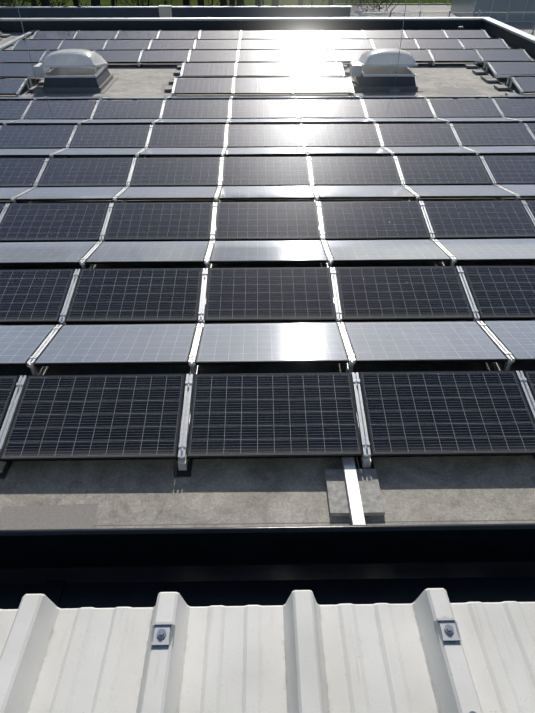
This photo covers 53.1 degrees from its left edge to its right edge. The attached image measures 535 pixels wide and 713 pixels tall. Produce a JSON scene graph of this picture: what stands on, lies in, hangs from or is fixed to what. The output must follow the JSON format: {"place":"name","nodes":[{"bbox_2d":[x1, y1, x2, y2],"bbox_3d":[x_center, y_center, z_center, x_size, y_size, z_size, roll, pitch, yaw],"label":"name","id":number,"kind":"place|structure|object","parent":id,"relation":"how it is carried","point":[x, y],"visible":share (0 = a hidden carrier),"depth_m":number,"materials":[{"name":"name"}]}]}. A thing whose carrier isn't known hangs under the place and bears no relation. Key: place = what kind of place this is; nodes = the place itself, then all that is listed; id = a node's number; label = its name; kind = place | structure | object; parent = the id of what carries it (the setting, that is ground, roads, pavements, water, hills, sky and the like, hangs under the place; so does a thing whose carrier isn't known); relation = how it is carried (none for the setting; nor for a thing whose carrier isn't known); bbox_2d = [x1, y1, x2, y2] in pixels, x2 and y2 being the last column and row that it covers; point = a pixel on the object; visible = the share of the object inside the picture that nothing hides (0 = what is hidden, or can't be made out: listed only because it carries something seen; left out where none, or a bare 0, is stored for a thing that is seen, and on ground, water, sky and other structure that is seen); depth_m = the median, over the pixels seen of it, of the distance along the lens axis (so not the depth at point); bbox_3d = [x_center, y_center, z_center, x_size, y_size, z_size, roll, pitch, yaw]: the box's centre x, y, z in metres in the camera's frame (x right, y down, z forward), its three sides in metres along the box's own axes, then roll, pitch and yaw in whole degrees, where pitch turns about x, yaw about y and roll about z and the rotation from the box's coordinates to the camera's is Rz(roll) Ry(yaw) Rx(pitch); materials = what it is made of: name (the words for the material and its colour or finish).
{"place":"outdoors","nodes":[
{"label":"outdoors","id":0,"kind":"place"},
{"bbox_2d":[5,0,451,5],"bbox_3d":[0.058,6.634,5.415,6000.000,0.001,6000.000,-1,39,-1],"label":"ground","id":1,"kind":"structure","parent":0,"point":[215,2],"depth_m":70.71,"materials":[{"name":"green plant"}]},
{"bbox_2d":[0,0,58,5],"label":"tree","id":2,"kind":"object","parent":1,"relation":"on","point":[9,2],"visible":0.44,"depth_m":35.21,"materials":[{"name":"green plant"}]},
{"bbox_2d":[40,0,49,5],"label":"tree","id":3,"kind":"object","parent":1,"relation":"on","point":[45,3],"visible":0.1,"depth_m":35.59,"materials":[{"name":"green plant"}]},
{"bbox_2d":[24,0,90,5],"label":"tree","id":4,"kind":"object","parent":1,"relation":"on","point":[62,4],"visible":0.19,"depth_m":38.83,"materials":[{"name":"green plant"}]},
{"bbox_2d":[91,0,100,5],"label":"tree","id":5,"kind":"object","parent":1,"relation":"on","point":[95,2],"visible":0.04,"depth_m":36.91,"materials":[{"name":"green plant"}]},
{"bbox_2d":[115,0,170,5],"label":"tree","id":6,"kind":"object","parent":1,"relation":"on","point":[138,1],"visible":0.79,"depth_m":41.99,"materials":[{"name":"green plant"}]},
{"bbox_2d":[183,0,189,5],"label":"tree","id":7,"kind":"object","parent":1,"relation":"on","point":[186,2],"visible":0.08,"depth_m":47.08,"materials":[{"name":"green plant"}]},
{"bbox_2d":[197,0,203,5],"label":"tree","id":8,"kind":"object","parent":1,"relation":"on","point":[200,2],"visible":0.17,"depth_m":43.63,"materials":[{"name":"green plant"}]},
{"bbox_2d":[220,0,226,5],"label":"tree","id":9,"kind":"object","parent":1,"relation":"on","point":[223,2],"visible":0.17,"depth_m":45.05,"materials":[{"name":"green plant"}]},
{"bbox_2d":[229,0,234,5],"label":"tree","id":10,"kind":"object","parent":1,"relation":"on","point":[231,2],"depth_m":45.73,"materials":[{"name":"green plant"}]},
{"bbox_2d":[236,0,244,5],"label":"tree","id":11,"kind":"object","parent":1,"relation":"on","point":[240,3],"visible":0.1,"depth_m":44.66,"materials":[{"name":"brown plant"}]},
{"bbox_2d":[255,0,260,5],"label":"tree","id":12,"kind":"object","parent":1,"relation":"on","point":[257,2],"visible":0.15,"depth_m":34.58,"materials":[{"name":"brown plant"}]},
{"bbox_2d":[0,5,534,35],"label":"neighbouring roof","id":13,"kind":"structure","parent":1,"relation":"on","point":[153,11],"depth_m":29.38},
{"bbox_2d":[158,5,171,17],"bbox_3d":[-4.987,-16.232,26.605,0.620,2.045,0.520,-1,39,-1],"label":"electrical box","id":14,"kind":"object","parent":13,"relation":"on","point":[165,11],"visible":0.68,"depth_m":25.96,"materials":[{"name":"beige paint"}]},
{"bbox_2d":[333,0,451,5],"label":"fence","id":15,"kind":"object","parent":13,"relation":"on","point":[419,3],"visible":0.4,"depth_m":37.36,"materials":[{"name":"silver metal"}]},
{"bbox_2d":[360,10,534,34],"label":"fence","id":16,"kind":"object","parent":13,"relation":"on","point":[479,13],"visible":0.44,"depth_m":27.00,"materials":[{"name":"grey metal"}]},
{"bbox_2d":[451,0,534,21],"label":"neighbouring building","id":17,"kind":"structure","parent":13,"relation":"on","point":[493,5],"depth_m":31.23,"materials":[{"name":"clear glass"}]},
{"bbox_2d":[272,0,278,5],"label":"tree","id":18,"kind":"object","parent":1,"relation":"on","point":[275,2],"visible":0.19,"depth_m":44.37,"materials":[{"name":"brown plant"}]},
{"bbox_2d":[298,0,324,5],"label":"tree","id":19,"kind":"object","parent":1,"relation":"on","point":[311,2],"visible":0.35,"depth_m":42.04,"materials":[{"name":"green plant"}]},
{"bbox_2d":[322,0,361,4],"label":"tree","id":20,"kind":"object","parent":1,"relation":"on","point":[346,2],"visible":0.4,"depth_m":40.17,"materials":[{"name":"green plant"}]},
{"bbox_2d":[350,0,403,11],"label":"tree","id":21,"kind":"object","parent":1,"relation":"on","point":[378,5],"visible":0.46,"depth_m":35.03,"materials":[{"name":"green plant"}]},
{"bbox_2d":[0,32,534,528],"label":"flat roof","id":22,"kind":"structure","parent":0,"point":[258,492],"depth_m":5.05,"materials":[{"name":"grey concrete"}]},
{"bbox_2d":[0,30,36,49],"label":"pipe","id":23,"kind":"object","parent":22,"relation":"on","point":[10,43],"visible":0.79,"depth_m":22.59,"materials":[{"name":"silver metal"}]},
{"bbox_2d":[16,2,51,94],"bbox_3d":[-7.167,-8.818,15.136,1.440,2.600,0.409,-21,44,-23],"label":"lightning rod","id":24,"kind":"object","parent":22,"relation":"on","point":[38,91],"visible":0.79,"depth_m":15.96,"materials":[{"name":"grey metal"}]},
{"bbox_2d":[33,49,117,92],"bbox_3d":[-5.976,-8.956,16.549,2.125,1.025,2.050,-1,39,-1],"label":"skylight","id":25,"kind":"object","parent":22,"relation":"on","point":[79,71],"visible":0.96,"depth_m":16.11,"materials":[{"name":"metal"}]},
{"bbox_2d":[0,29,489,39],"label":"solar panel row","id":26,"kind":"object","parent":22,"relation":"on","point":[248,34],"visible":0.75,"depth_m":22.64,"materials":[{"name":"black glass"}]},
{"bbox_2d":[11,38,509,49],"bbox_3d":[-2.984,-12.473,21.366,25.388,0.366,2.359,-1,39,-1],"label":"solar panel row","id":27,"kind":"object","parent":22,"relation":"on","point":[326,43],"visible":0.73,"depth_m":20.91,"materials":[{"name":"black glass"}]},
{"bbox_2d":[0,48,532,67],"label":"solar panel row","id":28,"kind":"object","parent":22,"relation":"on","point":[141,56],"visible":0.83,"depth_m":19.20,"materials":[{"name":"black glass"}]},
{"bbox_2d":[0,321,534,478],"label":"solar panel row","id":29,"kind":"object","parent":22,"relation":"on","point":[44,416],"visible":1,"depth_m":5.45,"materials":[{"name":"black glass"}]},
{"bbox_2d":[0,239,534,332],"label":"solar panel row","id":30,"kind":"object","parent":22,"relation":"on","point":[62,297],"visible":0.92,"depth_m":7.13,"materials":[{"name":"black glass"}]},
{"bbox_2d":[0,185,534,242],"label":"solar panel row","id":31,"kind":"object","parent":22,"relation":"on","point":[124,221],"visible":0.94,"depth_m":8.81,"materials":[{"name":"black glass"}]},
{"bbox_2d":[0,146,534,187],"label":"solar panel row","id":32,"kind":"object","parent":22,"relation":"on","point":[382,169],"visible":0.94,"depth_m":10.49,"materials":[{"name":"black glass"}]},
{"bbox_2d":[0,117,534,148],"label":"solar panel row","id":33,"kind":"object","parent":22,"relation":"on","point":[69,133],"visible":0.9,"depth_m":12.18,"materials":[{"name":"black glass"}]},
{"bbox_2d":[0,95,534,124],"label":"solar panel row","id":34,"kind":"object","parent":22,"relation":"on","point":[217,107],"visible":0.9,"depth_m":13.87,"materials":[{"name":"black glass"}]},
{"bbox_2d":[0,17,534,58],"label":"parapet","id":35,"kind":"structure","parent":22,"relation":"on","point":[511,36],"depth_m":24.57,"materials":[{"name":"black metal"}]},
{"bbox_2d":[0,75,534,100],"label":"solar panel row","id":36,"kind":"object","parent":22,"relation":"on","point":[269,84],"visible":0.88,"depth_m":15.81,"materials":[{"name":"black glass"}]},
{"bbox_2d":[0,60,534,79],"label":"solar panel row","id":37,"kind":"object","parent":22,"relation":"on","point":[241,68],"visible":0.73,"depth_m":17.51,"materials":[{"name":"black glass"}]},
{"bbox_2d":[0,83,534,529],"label":"roof patches","id":38,"kind":"object","parent":22,"relation":"on","point":[75,516],"visible":0.44,"depth_m":4.70,"materials":[{"name":"grey concrete"}]},
{"bbox_2d":[325,469,384,515],"bbox_3d":[0.785,1.231,4.871,0.480,0.050,0.480,-1,39,-1],"label":"paver","id":39,"kind":"object","parent":22,"relation":"on","point":[370,495],"visible":0.71,"depth_m":4.83,"materials":[{"name":"concrete"}]},
{"bbox_2d":[341,457,365,524],"bbox_3d":[0.769,1.140,4.899,0.105,0.055,0.951,-1,39,-1],"label":"cable tray","id":40,"kind":"object","parent":39,"relation":"on","point":[354,497],"visible":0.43,"depth_m":4.78,"materials":[{"name":"metal"}]},
{"bbox_2d":[349,48,422,91],"bbox_3d":[3.633,-9.044,16.656,2.125,1.025,2.050,-1,39,-1],"label":"skylight","id":41,"kind":"object","parent":22,"relation":"on","point":[373,70],"visible":1,"depth_m":16.20,"materials":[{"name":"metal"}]},
{"bbox_2d":[365,0,406,95],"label":"lightning rod","id":42,"kind":"object","parent":22,"relation":"on","point":[394,90],"visible":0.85,"depth_m":16.05,"materials":[{"name":"grey metal"}]},
{"bbox_3d":[-9.926,4.529,2.149,40.000,7.394,3.000,-1,39,-1],"label":"hall wall","id":43,"kind":"object","parent":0,"visible":0},
{"bbox_2d":[0,588,534,712],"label":"sheet roof","id":44,"kind":"structure","parent":43,"relation":"on","point":[301,651],"depth_m":1.06,"materials":[{"name":"white metal"}]},
{"bbox_2d":[149,618,475,712],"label":"sheet fixings","id":45,"kind":"object","parent":44,"relation":"attached to","point":[163,633],"visible":1,"depth_m":1.04,"materials":[{"name":"silver metal"}]},
{"bbox_2d":[0,523,534,608],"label":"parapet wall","id":46,"kind":"structure","parent":43,"relation":"attached to","point":[228,566],"depth_m":1.42,"materials":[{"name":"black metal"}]}
]}

